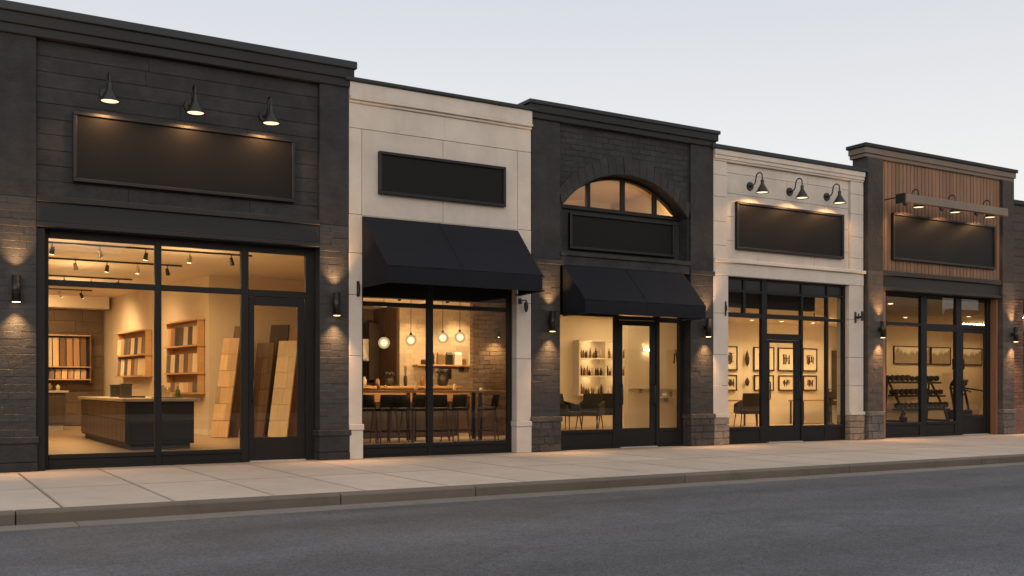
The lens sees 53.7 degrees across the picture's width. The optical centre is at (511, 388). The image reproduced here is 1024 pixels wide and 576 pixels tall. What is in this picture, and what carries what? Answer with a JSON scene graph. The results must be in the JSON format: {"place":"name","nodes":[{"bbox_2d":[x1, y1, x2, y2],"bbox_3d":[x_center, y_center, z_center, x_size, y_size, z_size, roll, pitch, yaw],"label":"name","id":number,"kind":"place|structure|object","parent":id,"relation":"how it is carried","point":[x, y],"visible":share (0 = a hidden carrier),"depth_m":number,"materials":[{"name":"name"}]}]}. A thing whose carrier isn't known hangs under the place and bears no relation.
{"place":"outdoors","nodes":[
{"label":"outdoors","id":0,"kind":"place"},
{"bbox_2d":[0,465,1023,575],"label":"road","id":1,"kind":"structure","parent":0,"point":[964,522],"depth_m":8.27,"materials":[{"name":"asphalt"}]},
{"bbox_2d":[0,434,1023,511],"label":"sidewalk","id":2,"kind":"structure","parent":0,"point":[36,490],"depth_m":13.49,"materials":[{"name":"concrete"}]},
{"bbox_2d":[0,434,1012,473],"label":"sidewalk edge","id":3,"kind":"object","parent":2,"relation":"on","point":[110,468],"depth_m":16.27,"materials":[{"name":"concrete"}]},
{"bbox_2d":[0,0,356,472],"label":"shop building","id":4,"kind":"structure","parent":3,"relation":"on","point":[57,66],"depth_m":14.78,"materials":[{"name":"brick"}]},
{"bbox_2d":[12,275,20,301],"bbox_3d":[-6.461,-1.294,13.164,0.108,0.350,0.168,0,0,-31],"label":"wall sconce","id":5,"kind":"object","parent":4,"relation":"attached to","point":[16,288],"depth_m":13.09,"materials":[{"name":"black metal"}]},
{"bbox_2d":[49,391,68,429],"bbox_3d":[-12.768,0.583,26.432,2.070,1.035,0.840,0,0,-31],"label":"back counter","id":6,"kind":"object","parent":4,"relation":"on","point":[57,410],"visible":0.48,"depth_m":26.52,"materials":[{"name":"wood"}]},
{"bbox_2d":[49,395,63,422],"bbox_3d":[-12.035,0.550,26.461,0.580,0.740,0.019,0,0,-31],"label":"cabinet door","id":7,"kind":"structure","parent":6,"relation":"in","point":[56,402],"depth_m":26.50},
{"bbox_2d":[49,334,90,382],"bbox_3d":[-13.210,-0.855,28.654,2.350,1.410,0.350,0,0,-31],"label":"display shelf","id":8,"kind":"object","parent":4,"relation":"attached to","point":[89,358],"visible":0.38,"depth_m":29.08,"materials":[{"name":"brown wood"}]},
{"bbox_2d":[49,337,51,365],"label":"sample board","id":9,"kind":"object","parent":8,"relation":"on","point":[50,351],"visible":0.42,"depth_m":28.69,"materials":[{"name":"brown wood"}]},
{"bbox_2d":[53,337,58,365],"bbox_3d":[-12.987,-1.035,28.767,0.155,0.830,0.020,0,-5,-31],"label":"sample board","id":10,"kind":"object","parent":8,"relation":"on","point":[55,351],"visible":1,"depth_m":28.76,"materials":[{"name":"brown wood"}]},
{"bbox_2d":[60,337,65,365],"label":"sample board","id":11,"kind":"object","parent":8,"relation":"on","point":[62,351],"visible":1,"depth_m":28.86,"materials":[{"name":"brown wood"}]},
{"bbox_2d":[66,338,72,365],"bbox_3d":[-12.674,-1.030,28.953,0.155,0.820,0.020,0,-5,-31],"label":"sample board","id":12,"kind":"object","parent":8,"relation":"on","point":[69,352],"visible":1,"depth_m":28.95,"materials":[{"name":"brown wood"}]},
{"bbox_2d":[73,338,79,365],"bbox_3d":[-12.518,-1.035,29.047,0.155,0.830,0.020,0,-5,-31],"label":"sample board","id":13,"kind":"object","parent":8,"relation":"on","point":[76,351],"visible":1,"depth_m":29.04,"materials":[{"name":"brown wood"}]},
{"bbox_2d":[80,338,85,366],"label":"sample board","id":14,"kind":"object","parent":8,"relation":"on","point":[83,351],"visible":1,"depth_m":29.13,"materials":[{"name":"brown wood"}]},
{"bbox_2d":[49,288,91,298],"bbox_3d":[-12.325,-2.497,26.304,2.600,0.238,0.158,0,0,-31],"label":"track light","id":15,"kind":"object","parent":4,"relation":"attached to","point":[80,294],"visible":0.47,"depth_m":26.68,"materials":[{"name":"black metal"}]},
{"bbox_2d":[49,275,131,282],"bbox_3d":[-10.411,-2.496,23.488,3.000,0.239,0.157,0,0,-31],"label":"track light","id":16,"kind":"object","parent":4,"relation":"attached to","point":[118,279],"visible":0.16,"depth_m":23.78,"materials":[{"name":"black metal"}]},
{"bbox_2d":[99,72,119,104],"bbox_3d":[-5.457,-4.056,13.666,0.262,0.422,0.475,0,0,-31],"label":"gooseneck lamp","id":17,"kind":"object","parent":4,"relation":"attached to","point":[107,94],"visible":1,"depth_m":13.55,"materials":[{"name":"black metal"}]},
{"bbox_2d":[49,257,181,275],"bbox_3d":[-8.326,-2.497,20.775,3.000,0.238,0.136,0,0,-31],"label":"track light","id":18,"kind":"object","parent":4,"relation":"attached to","point":[75,266],"visible":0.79,"depth_m":20.80,"materials":[{"name":"black metal"}]},
{"bbox_2d":[115,329,151,376],"bbox_3d":[-10.251,-0.920,27.346,0.246,1.236,2.438,0,0,-38],"label":"display shelf","id":19,"kind":"object","parent":4,"relation":"attached to","point":[147,335],"visible":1,"depth_m":26.49,"materials":[{"name":"brown wood"}]},
{"bbox_2d":[78,396,199,449],"bbox_3d":[-7.663,0.642,20.407,1.320,0.915,5.540,0,0,-31],"label":"island counter","id":20,"kind":"object","parent":4,"relation":"on","point":[126,423],"visible":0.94,"depth_m":18.25,"materials":[{"name":"paint"}]},
{"bbox_2d":[109,385,121,396],"bbox_3d":[-8.364,0.054,21.327,0.216,0.260,0.216,0,0,-31],"label":"storage box","id":21,"kind":"object","parent":20,"relation":"on","point":[114,390],"visible":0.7,"depth_m":21.24,"materials":[{"name":"cardboard"}]},
{"bbox_2d":[116,420,120,440],"bbox_3d":[-7.159,0.770,18.408,0.021,0.380,0.430,0,0,-31],"label":"cabinet door","id":22,"kind":"structure","parent":20,"relation":"in","point":[118,422],"depth_m":18.39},
{"bbox_2d":[121,420,125,441],"bbox_3d":[-6.933,0.770,18.030,0.021,0.380,0.430,0,0,-31],"label":"cabinet door","id":23,"kind":"structure","parent":20,"relation":"in","point":[123,423],"depth_m":17.96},
{"bbox_2d":[120,383,131,395],"bbox_3d":[-7.971,0.044,20.863,0.216,0.280,0.216,0,0,-31],"label":"storage box","id":24,"kind":"object","parent":20,"relation":"on","point":[125,390],"visible":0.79,"depth_m":20.78,"materials":[{"name":"cardboard"}]},
{"bbox_2d":[49,241,251,265],"bbox_3d":[-6.838,-2.497,18.868,4.000,0.238,0.136,0,0,-31],"label":"track light","id":25,"kind":"object","parent":4,"relation":"attached to","point":[100,254],"visible":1,"depth_m":18.83,"materials":[{"name":"black metal"}]},
{"bbox_2d":[45,229,314,469],"bbox_3d":[-4.732,-0.522,14.579,3.910,3.244,0.102,0,0,-31],"label":"shopfront window","id":26,"kind":"structure","parent":4,"relation":"in","point":[157,457],"depth_m":14.54,"materials":[{"name":"black glass"}]},
{"bbox_2d":[73,111,294,202],"bbox_3d":[-4.595,-3.260,14.409,3.080,0.950,0.075,0,0,-31],"label":"sign board","id":27,"kind":"object","parent":4,"relation":"attached to","point":[110,150],"visible":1,"depth_m":14.34,"materials":[{"name":"metal"}]},
{"bbox_2d":[163,318,204,393],"bbox_3d":[-7.911,-0.740,24.346,0.246,1.756,2.186,0,0,-38],"label":"display shelf","id":28,"kind":"object","parent":4,"relation":"attached to","point":[198,376],"visible":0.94,"depth_m":24.01,"materials":[{"name":"brown wood"}]},
{"bbox_2d":[183,354,187,372],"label":"sample board","id":29,"kind":"object","parent":28,"relation":"on","point":[185,366],"visible":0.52,"depth_m":24.11,"materials":[{"name":"brown wood"}]},
{"bbox_2d":[184,85,204,115],"bbox_3d":[-4.486,-4.056,14.246,0.262,0.422,0.475,0,0,-31],"label":"gooseneck lamp","id":30,"kind":"object","parent":4,"relation":"attached to","point":[192,107],"visible":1,"depth_m":14.14,"materials":[{"name":"black metal"}]},
{"bbox_2d":[211,338,239,437],"bbox_3d":[-6.331,-0.015,22.348,0.438,2.238,0.042,0,-12,22],"label":"floor plank","id":31,"kind":"object","parent":4,"relation":"on","point":[225,389],"visible":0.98,"depth_m":22.32,"materials":[{"name":"brown wood"}]},
{"bbox_2d":[228,326,239,436],"bbox_3d":[-6.192,-0.162,22.708,0.458,2.538,0.042,0,-12,22],"label":"floor plank","id":32,"kind":"object","parent":4,"relation":"on","point":[234,425],"visible":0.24,"depth_m":22.56,"materials":[{"name":"brown wood"}]},
{"bbox_2d":[254,343,275,436],"bbox_3d":[-5.640,0.034,22.696,0.458,2.138,0.042,0,-12,22],"label":"floor plank","id":33,"kind":"object","parent":4,"relation":"on","point":[263,366],"visible":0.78,"depth_m":22.69,"materials":[{"name":"brown wood"}]},
{"bbox_2d":[258,96,279,125],"bbox_3d":[-3.559,-4.056,14.799,0.262,0.422,0.475,0,0,-31],"label":"gooseneck lamp","id":34,"kind":"object","parent":4,"relation":"attached to","point":[267,118],"visible":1,"depth_m":14.70,"materials":[{"name":"black metal"}]},
{"bbox_2d":[264,325,289,434],"bbox_3d":[-5.509,-0.196,23.389,0.498,2.608,0.042,0,-12,22],"label":"floor plank","id":35,"kind":"object","parent":4,"relation":"on","point":[278,333],"visible":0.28,"depth_m":23.50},
{"bbox_2d":[249,297,305,461],"bbox_3d":[-3.547,-0.132,15.266,0.868,2.464,0.147,0,0,-31],"label":"door","id":36,"kind":"structure","parent":4,"relation":"in","point":[261,449],"depth_m":15.31,"materials":[{"name":"black glass"}]},
{"bbox_2d":[268,341,296,436],"bbox_3d":[-5.106,0.010,22.552,0.498,2.188,0.042,0,-12,22],"label":"floor plank","id":37,"kind":"object","parent":4,"relation":"on","point":[282,390],"visible":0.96,"depth_m":22.52,"materials":[{"name":"brown wood"}]},
{"bbox_2d":[288,329,296,435],"bbox_3d":[-4.983,-0.137,23.054,0.498,2.488,0.042,0,-12,22],"label":"floor plank","id":38,"kind":"object","parent":4,"relation":"on","point":[292,429],"visible":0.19,"depth_m":22.90,"materials":[{"name":"brown wood"}]},
{"bbox_2d":[332,292,339,315],"bbox_3d":[-2.683,-1.279,15.419,0.108,0.350,0.168,0,0,-31],"label":"wall sconce","id":39,"kind":"object","parent":4,"relation":"attached to","point":[336,304],"depth_m":15.35,"materials":[{"name":"black metal"}]},
{"bbox_2d":[345,76,537,458],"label":"shop building","id":40,"kind":"structure","parent":3,"relation":"on","point":[396,118],"depth_m":16.90,"materials":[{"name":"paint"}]},
{"bbox_2d":[363,322,378,379],"bbox_3d":[-3.808,-0.250,24.513,1.190,2.700,0.560,0,0,-31],"label":"kitchen unit","id":41,"kind":"object","parent":40,"relation":"on","point":[370,351],"visible":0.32,"depth_m":24.65,"materials":[{"name":"wood"}]},
{"bbox_2d":[363,395,378,443],"bbox_3d":[-2.904,0.616,20.111,0.468,0.972,0.499,0,0,-2],"label":"bar stool","id":42,"kind":"object","parent":40,"relation":"on","point":[368,400],"visible":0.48,"depth_m":19.95,"materials":[{"name":"black fabric"}]},
{"bbox_2d":[378,335,389,348],"bbox_3d":[-2.661,-1.371,21.006,0.244,1.102,0.244,0,0,-31],"label":"globe pendant","id":43,"kind":"object","parent":40,"relation":"hanging from","point":[383,342],"visible":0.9,"depth_m":20.92,"materials":[{"name":"white glass"}]},
{"bbox_2d":[369,395,399,443],"bbox_3d":[-2.537,0.616,20.227,0.468,0.972,0.499,0,0,-37],"label":"bar stool","id":44,"kind":"object","parent":40,"relation":"on","point":[386,400],"visible":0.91,"depth_m":20.05,"materials":[{"name":"black metal"}]},
{"bbox_2d":[387,395,411,442],"bbox_3d":[-2.261,0.616,20.306,0.468,0.972,0.499,0,0,-14],"label":"bar stool","id":45,"kind":"object","parent":40,"relation":"on","point":[401,400],"visible":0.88,"depth_m":20.15,"materials":[{"name":"black metal"}]},
{"bbox_2d":[405,332,416,345],"bbox_3d":[-2.132,-1.437,21.321,0.244,1.102,0.244,0,0,-31],"label":"globe pendant","id":46,"kind":"object","parent":40,"relation":"hanging from","point":[410,339],"visible":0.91,"depth_m":21.24,"materials":[{"name":"white glass"}]},
{"bbox_2d":[398,395,425,442],"bbox_3d":[-1.960,0.616,20.400,0.499,0.972,0.468,0,0,39],"label":"bar stool","id":47,"kind":"object","parent":40,"relation":"on","point":[418,400],"visible":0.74,"depth_m":20.22,"materials":[{"name":"black metal"}]},
{"bbox_2d":[363,386,461,437],"bbox_3d":[-2.629,0.515,22.410,3.060,1.130,0.740,0,0,-31],"label":"bar counter","id":48,"kind":"object","parent":40,"relation":"on","point":[421,420],"visible":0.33,"depth_m":22.25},
{"bbox_2d":[384,371,394,385],"bbox_3d":[-2.719,-0.211,22.417,0.237,0.322,0.228,0,0,-3],"label":"utensil pot","id":49,"kind":"object","parent":48,"relation":"on","point":[389,380],"visible":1,"depth_m":22.35,"materials":[{"name":"ceramic"}]},
{"bbox_2d":[436,369,448,385],"bbox_3d":[-1.591,-0.247,23.129,0.260,0.395,0.283,0,0,33],"label":"utensil pot","id":50,"kind":"object","parent":48,"relation":"on","point":[442,379],"visible":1,"depth_m":23.06,"materials":[{"name":"ceramic"}]},
{"bbox_2d":[363,390,505,440],"bbox_3d":[-1.916,0.573,21.159,4.000,1.055,0.720,0,0,-22],"label":"bar table","id":51,"kind":"object","parent":40,"relation":"on","point":[472,392],"visible":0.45,"depth_m":21.25,"materials":[{"name":"wood"}]},
{"bbox_2d":[362,285,511,457],"bbox_3d":[-1.225,-0.527,16.615,2.806,3.255,0.102,0,0,-31],"label":"shopfront window","id":52,"kind":"structure","parent":40,"relation":"in","point":[429,447],"depth_m":16.53,"materials":[{"name":"black glass"}]},
{"bbox_2d":[433,395,449,441],"bbox_3d":[-1.494,0.616,20.553,0.468,0.972,0.499,0,0,-5],"label":"bar stool","id":53,"kind":"object","parent":40,"relation":"on","point":[439,400],"visible":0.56,"depth_m":20.39,"materials":[{"name":"black metal"}]},
{"bbox_2d":[413,364,469,371],"bbox_3d":[-1.387,-0.480,24.369,2.100,0.160,0.270,0,0,-31],"label":"bar shelf","id":54,"kind":"object","parent":40,"relation":"attached to","point":[461,368],"visible":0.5,"depth_m":24.29,"materials":[{"name":"brown wood"}]},
{"bbox_2d":[436,352,444,364],"bbox_3d":[-1.706,-0.710,24.172,0.180,0.300,0.100,0,0,-31],"label":"shelf packet","id":55,"kind":"object","parent":54,"relation":"on","point":[440,358],"visible":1,"depth_m":24.13},
{"bbox_2d":[445,352,452,364],"bbox_3d":[-1.513,-0.710,24.288,0.160,0.300,0.100,0,0,-31],"label":"shelf packet","id":56,"kind":"object","parent":54,"relation":"on","point":[448,358],"visible":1,"depth_m":24.25,"materials":[{"name":"ceramic"}]},
{"bbox_2d":[453,352,461,364],"bbox_3d":[-1.316,-0.715,24.405,0.190,0.310,0.100,0,0,-31],"label":"shelf packet","id":57,"kind":"object","parent":54,"relation":"on","point":[457,358],"visible":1,"depth_m":24.36,"materials":[{"name":"white paper"}]},
{"bbox_2d":[378,151,505,206],"bbox_3d":[-1.102,-3.380,16.419,2.300,0.670,0.075,0,0,-31],"label":"sign board","id":58,"kind":"object","parent":40,"relation":"attached to","point":[414,176],"visible":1,"depth_m":16.38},
{"bbox_2d":[437,330,447,343],"bbox_3d":[-1.486,-1.508,21.706,0.244,1.102,0.244,0,0,-31],"label":"globe pendant","id":59,"kind":"object","parent":40,"relation":"hanging from","point":[442,337],"visible":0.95,"depth_m":21.62,"materials":[{"name":"white glass"}]},
{"bbox_2d":[362,216,544,295],"bbox_3d":[-0.879,-2.119,16.045,2.830,1.127,0.941,0,0,-31],"label":"awning","id":60,"kind":"object","parent":40,"relation":"attached to","point":[408,252],"visible":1,"depth_m":15.80,"materials":[{"name":"black fabric"}]},
{"bbox_2d":[440,394,470,441],"bbox_3d":[-1.137,0.616,20.665,0.468,0.972,0.499,0,0,-39],"label":"bar stool","id":61,"kind":"object","parent":40,"relation":"on","point":[458,401],"visible":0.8,"depth_m":20.53,"materials":[{"name":"black metal"}]},
{"bbox_2d":[454,330,465,342],"bbox_3d":[-1.129,-1.532,21.920,0.244,1.102,0.244,0,0,-31],"label":"globe pendant","id":62,"kind":"object","parent":40,"relation":"hanging from","point":[459,337],"visible":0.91,"depth_m":21.84,"materials":[{"name":"white glass"}]},
{"bbox_2d":[475,394,499,440],"bbox_3d":[-0.497,0.616,21.041,0.499,0.972,0.468,0,0,8],"label":"bar stool","id":63,"kind":"object","parent":40,"relation":"on","point":[495,400],"visible":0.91,"depth_m":20.87,"materials":[{"name":"black metal"}]},
{"bbox_2d":[519,98,720,451],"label":"shop building","id":64,"kind":"structure","parent":3,"relation":"on","point":[593,161],"depth_m":18.84,"materials":[{"name":"brick"}]},
{"bbox_2d":[547,311,555,331],"bbox_3d":[0.683,-1.149,17.429,0.108,0.350,0.168,0,0,-31],"label":"wall sconce","id":65,"kind":"object","parent":64,"relation":"attached to","point":[551,321],"depth_m":17.36,"materials":[{"name":"black metal"}]},
{"bbox_2d":[560,393,581,429],"bbox_3d":[1.392,0.621,26.154,0.637,0.962,0.650,0,0,36],"label":"armchair","id":66,"kind":"object","parent":64,"relation":"on","point":[567,408],"visible":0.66,"depth_m":26.15,"materials":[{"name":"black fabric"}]},
{"bbox_2d":[575,393,604,429],"bbox_3d":[2.039,0.621,26.408,0.650,0.962,0.637,0,0,21],"label":"armchair","id":67,"kind":"object","parent":64,"relation":"on","point":[591,404],"visible":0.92,"depth_m":26.56,"materials":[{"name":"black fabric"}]},
{"bbox_2d":[573,340,623,394],"bbox_3d":[2.654,-0.583,28.994,1.980,1.565,0.310,0,0,-31],"label":"salon shelving","id":68,"kind":"object","parent":64,"relation":"attached to","point":[603,362],"visible":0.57,"depth_m":28.86,"materials":[{"name":"white laminate"}]},
{"bbox_2d":[596,393,612,428],"bbox_3d":[2.581,0.621,27.122,0.650,0.962,0.637,0,0,12],"label":"armchair","id":69,"kind":"object","parent":64,"relation":"on","point":[608,398],"visible":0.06,"depth_m":26.84,"materials":[{"name":"black fabric"}]},
{"bbox_2d":[568,212,674,257],"bbox_3d":[2.049,-2.812,18.632,2.400,0.655,0.075,0,0,-31],"label":"sign board","id":70,"kind":"object","parent":64,"relation":"attached to","point":[599,233],"visible":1,"depth_m":18.59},
{"bbox_2d":[562,177,680,220],"bbox_3d":[1.974,-3.541,18.642,2.850,0.678,0.110,0,0,-31],"label":"arched window","id":71,"kind":"structure","parent":64,"relation":"in","point":[654,196],"depth_m":18.68,"materials":[{"name":"black glass"}]},
{"bbox_2d":[560,266,682,449],"bbox_3d":[1.988,-0.527,18.591,2.960,3.255,0.102,0,0,-31],"label":"shopfront window","id":72,"kind":"structure","parent":64,"relation":"in","point":[672,436],"depth_m":18.53,"materials":[{"name":"black glass"}]},
{"bbox_2d":[563,265,705,321],"bbox_3d":[2.233,-1.708,18.031,2.740,0.907,0.721,0,0,-31],"label":"awning","id":73,"kind":"object","parent":64,"relation":"attached to","point":[598,290],"visible":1,"depth_m":17.81,"materials":[{"name":"black fabric"}]},
{"bbox_2d":[619,320,657,447],"bbox_3d":[2.331,-0.077,18.775,0.858,2.354,0.147,0,0,-31],"label":"door","id":74,"kind":"structure","parent":64,"relation":"in","point":[628,437],"depth_m":18.86,"materials":[{"name":"black glass"}]},
{"bbox_2d":[703,318,710,336],"bbox_3d":[3.723,-1.149,19.243,0.108,0.350,0.168,0,0,-31],"label":"wall sconce","id":75,"kind":"object","parent":64,"relation":"attached to","point":[707,327],"depth_m":19.17,"materials":[{"name":"black metal"}]},
{"bbox_2d":[710,143,868,444],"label":"shop building","id":76,"kind":"structure","parent":3,"relation":"on","point":[762,294],"depth_m":20.86,"materials":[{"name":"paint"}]},
{"bbox_2d":[727,375,736,390],"bbox_3d":[6.580,-0.160,30.318,0.440,0.480,0.040,0,0,-31],"label":"framed picture","id":77,"kind":"object","parent":76,"relation":"attached to","point":[732,383],"visible":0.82,"depth_m":30.34,"materials":[{"name":"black paper"}]},
{"bbox_2d":[728,346,737,370],"bbox_3d":[6.580,-0.895,30.318,0.480,0.730,0.040,0,0,-31],"label":"framed picture","id":78,"kind":"object","parent":76,"relation":"attached to","point":[733,358],"visible":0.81,"depth_m":30.36,"materials":[{"name":"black paper"}]},
{"bbox_2d":[733,393,758,426],"bbox_3d":[6.621,0.621,28.184,0.730,0.962,0.637,0,0,-8],"label":"armchair","id":79,"kind":"object","parent":76,"relation":"on","point":[748,403],"visible":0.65,"depth_m":27.90,"materials":[{"name":"brown fabric"}]},
{"bbox_2d":[746,172,768,193],"bbox_3d":[4.823,-4.016,19.780,0.262,0.422,0.475,0,0,-31],"label":"gooseneck lamp","id":80,"kind":"object","parent":76,"relation":"attached to","point":[762,189],"visible":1,"depth_m":19.72,"materials":[{"name":"black metal"}]},
{"bbox_2d":[753,347,774,370],"bbox_3d":[7.730,-0.895,31.005,0.860,0.730,0.040,0,0,-31],"label":"framed picture","id":81,"kind":"object","parent":76,"relation":"attached to","point":[756,358],"visible":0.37,"depth_m":30.89,"materials":[{"name":"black paper"}]},
{"bbox_2d":[754,375,773,390],"bbox_3d":[7.730,-0.160,31.005,0.820,0.480,0.040,0,0,-31],"label":"framed picture","id":82,"kind":"object","parent":76,"relation":"attached to","point":[756,382],"visible":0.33,"depth_m":30.89,"materials":[{"name":"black paper"}]},
{"bbox_2d":[722,277,844,443],"bbox_3d":[5.597,-0.542,20.629,3.416,3.284,0.102,0,0,-31],"label":"shopfront window","id":83,"kind":"structure","parent":76,"relation":"in","point":[763,287],"depth_m":20.73,"materials":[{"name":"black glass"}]},
{"bbox_2d":[767,340,802,442],"bbox_3d":[5.533,0.063,20.570,0.958,2.074,0.147,0,0,-31],"label":"door","id":84,"kind":"structure","parent":76,"relation":"in","point":[781,433],"depth_m":20.68,"materials":[{"name":"black glass"}]},
{"bbox_2d":[778,347,792,370],"bbox_3d":[8.546,-0.895,31.492,0.700,0.730,0.040,0,0,-31],"label":"framed picture","id":85,"kind":"object","parent":76,"relation":"attached to","point":[785,359],"visible":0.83,"depth_m":31.47,"materials":[{"name":"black paper"}]},
{"bbox_2d":[778,375,792,390],"bbox_3d":[8.546,-0.160,31.492,0.660,0.480,0.040,0,0,-31],"label":"framed picture","id":86,"kind":"object","parent":76,"relation":"attached to","point":[785,382],"visible":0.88,"depth_m":31.48,"materials":[{"name":"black paper"}]},
{"bbox_2d":[735,201,843,258],"bbox_3d":[5.678,-3.183,20.522,3.030,0.935,0.075,0,0,-31],"label":"sign board","id":87,"kind":"object","parent":76,"relation":"attached to","point":[775,229],"visible":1,"depth_m":20.47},
{"bbox_2d":[786,178,808,198],"bbox_3d":[5.759,-4.016,20.338,0.262,0.422,0.475,0,0,-31],"label":"gooseneck lamp","id":88,"kind":"object","parent":76,"relation":"attached to","point":[802,194],"visible":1,"depth_m":20.24,"materials":[{"name":"black metal"}]},
{"bbox_2d":[803,348,816,371],"bbox_3d":[9.439,-0.895,32.025,0.640,0.730,0.040,0,0,-31],"label":"framed picture","id":89,"kind":"object","parent":76,"relation":"attached to","point":[809,359],"visible":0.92,"depth_m":32.02,"materials":[{"name":"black paper"}]},
{"bbox_2d":[803,375,816,390],"bbox_3d":[9.439,-0.160,32.025,0.600,0.480,0.040,0,0,-31],"label":"framed picture","id":90,"kind":"object","parent":76,"relation":"attached to","point":[809,383],"visible":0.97,"depth_m":32.02,"materials":[{"name":"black paper"}]},
{"bbox_2d":[788,400,836,423],"bbox_3d":[9.416,0.730,31.243,1.800,0.740,0.600,0,0,-31],"label":"desk","id":91,"kind":"object","parent":76,"relation":"on","point":[803,409],"visible":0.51,"depth_m":31.01,"materials":[{"name":"wood"}]},
{"bbox_2d":[832,350,836,404],"bbox_3d":[10.696,-0.330,32.514,0.659,1.760,0.470,0,0,-31],"label":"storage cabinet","id":92,"kind":"object","parent":76,"relation":"attached to","point":[834,370],"visible":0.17,"depth_m":32.44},
{"bbox_2d":[824,183,845,203],"bbox_3d":[6.686,-4.016,20.892,0.262,0.422,0.475,0,0,-31],"label":"gooseneck lamp","id":93,"kind":"object","parent":76,"relation":"attached to","point":[839,199],"visible":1,"depth_m":20.79,"materials":[{"name":"black metal"}]},
{"bbox_2d":[846,142,1017,439],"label":"shop building","id":94,"kind":"structure","parent":3,"relation":"on","point":[892,172],"depth_m":23.41,"materials":[{"name":"brown paint"}]},
{"bbox_2d":[878,321,885,337],"bbox_3d":[7.928,-1.254,21.661,0.108,0.350,0.168,0,0,-31],"label":"wall sconce","id":95,"kind":"object","parent":94,"relation":"attached to","point":[882,329],"depth_m":21.60,"materials":[{"name":"black metal"}]},
{"bbox_2d":[893,346,929,364],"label":"framed picture","id":96,"kind":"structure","parent":94,"relation":"attached to","point":[905,354],"depth_m":33.67,"materials":[{"name":"black metal"}]},
{"bbox_2d":[886,380,949,421],"bbox_3d":[13.249,0.395,33.065,2.550,1.430,0.900,0,0,-31],"label":"dumbbell rack","id":97,"kind":"object","parent":94,"relation":"on","point":[929,382],"visible":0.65,"depth_m":32.93,"materials":[{"name":"black metal"}]},
{"bbox_2d":[886,291,989,437],"bbox_3d":[9.747,-0.517,23.223,3.941,3.234,0.102,0,0,-31],"label":"shopfront window","id":98,"kind":"structure","parent":94,"relation":"in","point":[922,428],"depth_m":23.22,"materials":[{"name":"black glass"}]},
{"bbox_2d":[930,347,950,364],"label":"framed picture","id":99,"kind":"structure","parent":94,"relation":"attached to","point":[940,355],"depth_m":34.57,"materials":[{"name":"paper"}]},
{"bbox_2d":[891,212,995,269],"bbox_3d":[9.847,-3.312,22.953,3.640,1.025,0.075,0,0,-31],"label":"sign board","id":100,"kind":"object","parent":94,"relation":"attached to","point":[921,239],"visible":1,"depth_m":22.89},
{"bbox_2d":[884,193,1007,216],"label":"timber beam","id":101,"kind":"structure","parent":94,"relation":"attached to","point":[943,203],"depth_m":22.10,"materials":[{"name":"beige paint"}]},
{"bbox_2d":[946,359,982,419],"bbox_3d":[15.323,0.035,33.249,0.860,2.030,1.810,0,0,-31],"label":"treadmill","id":102,"kind":"object","parent":94,"relation":"on","point":[968,413],"visible":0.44,"depth_m":33.66,"materials":[{"name":"black rubber"}]},
{"bbox_2d":[963,348,982,365],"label":"framed picture","id":103,"kind":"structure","parent":94,"relation":"attached to","point":[972,356],"depth_m":35.50,"materials":[{"name":"paper"}]},
{"bbox_2d":[962,329,988,434],"bbox_3d":[10.930,-0.142,23.909,0.968,2.484,0.147,0,0,-31],"label":"door","id":104,"kind":"structure","parent":94,"relation":"in","point":[970,426],"depth_m":24.04,"materials":[{"name":"black glass"}]},
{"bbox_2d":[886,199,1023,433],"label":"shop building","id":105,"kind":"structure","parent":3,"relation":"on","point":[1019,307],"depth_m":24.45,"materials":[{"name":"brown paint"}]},
{"bbox_2d":[9,0,1023,200],"label":"sky","id":106,"kind":"structure","parent":0,"point":[810,79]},
{"bbox_2d":[829,389,836,424],"bbox_3d":[9.646,0.558,30.565,0.360,1.083,0.260,0,0,-31],"label":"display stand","id":107,"kind":"object","parent":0,"point":[832,394],"visible":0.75,"depth_m":30.52,"materials":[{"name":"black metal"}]},
{"label":"ground","id":108,"kind":"structure","parent":0,"visible":0},
{"bbox_2d":[0,454,1023,525],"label":"kerb","id":109,"kind":"structure","parent":108,"relation":"on","point":[62,514],"depth_m":11.10,"materials":[{"name":"concrete"}]},
{"bbox_2d":[0,462,1023,531],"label":"gutter","id":110,"kind":"object","parent":108,"relation":"on","point":[243,513],"visible":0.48,"depth_m":10.80,"materials":[{"name":"concrete"}]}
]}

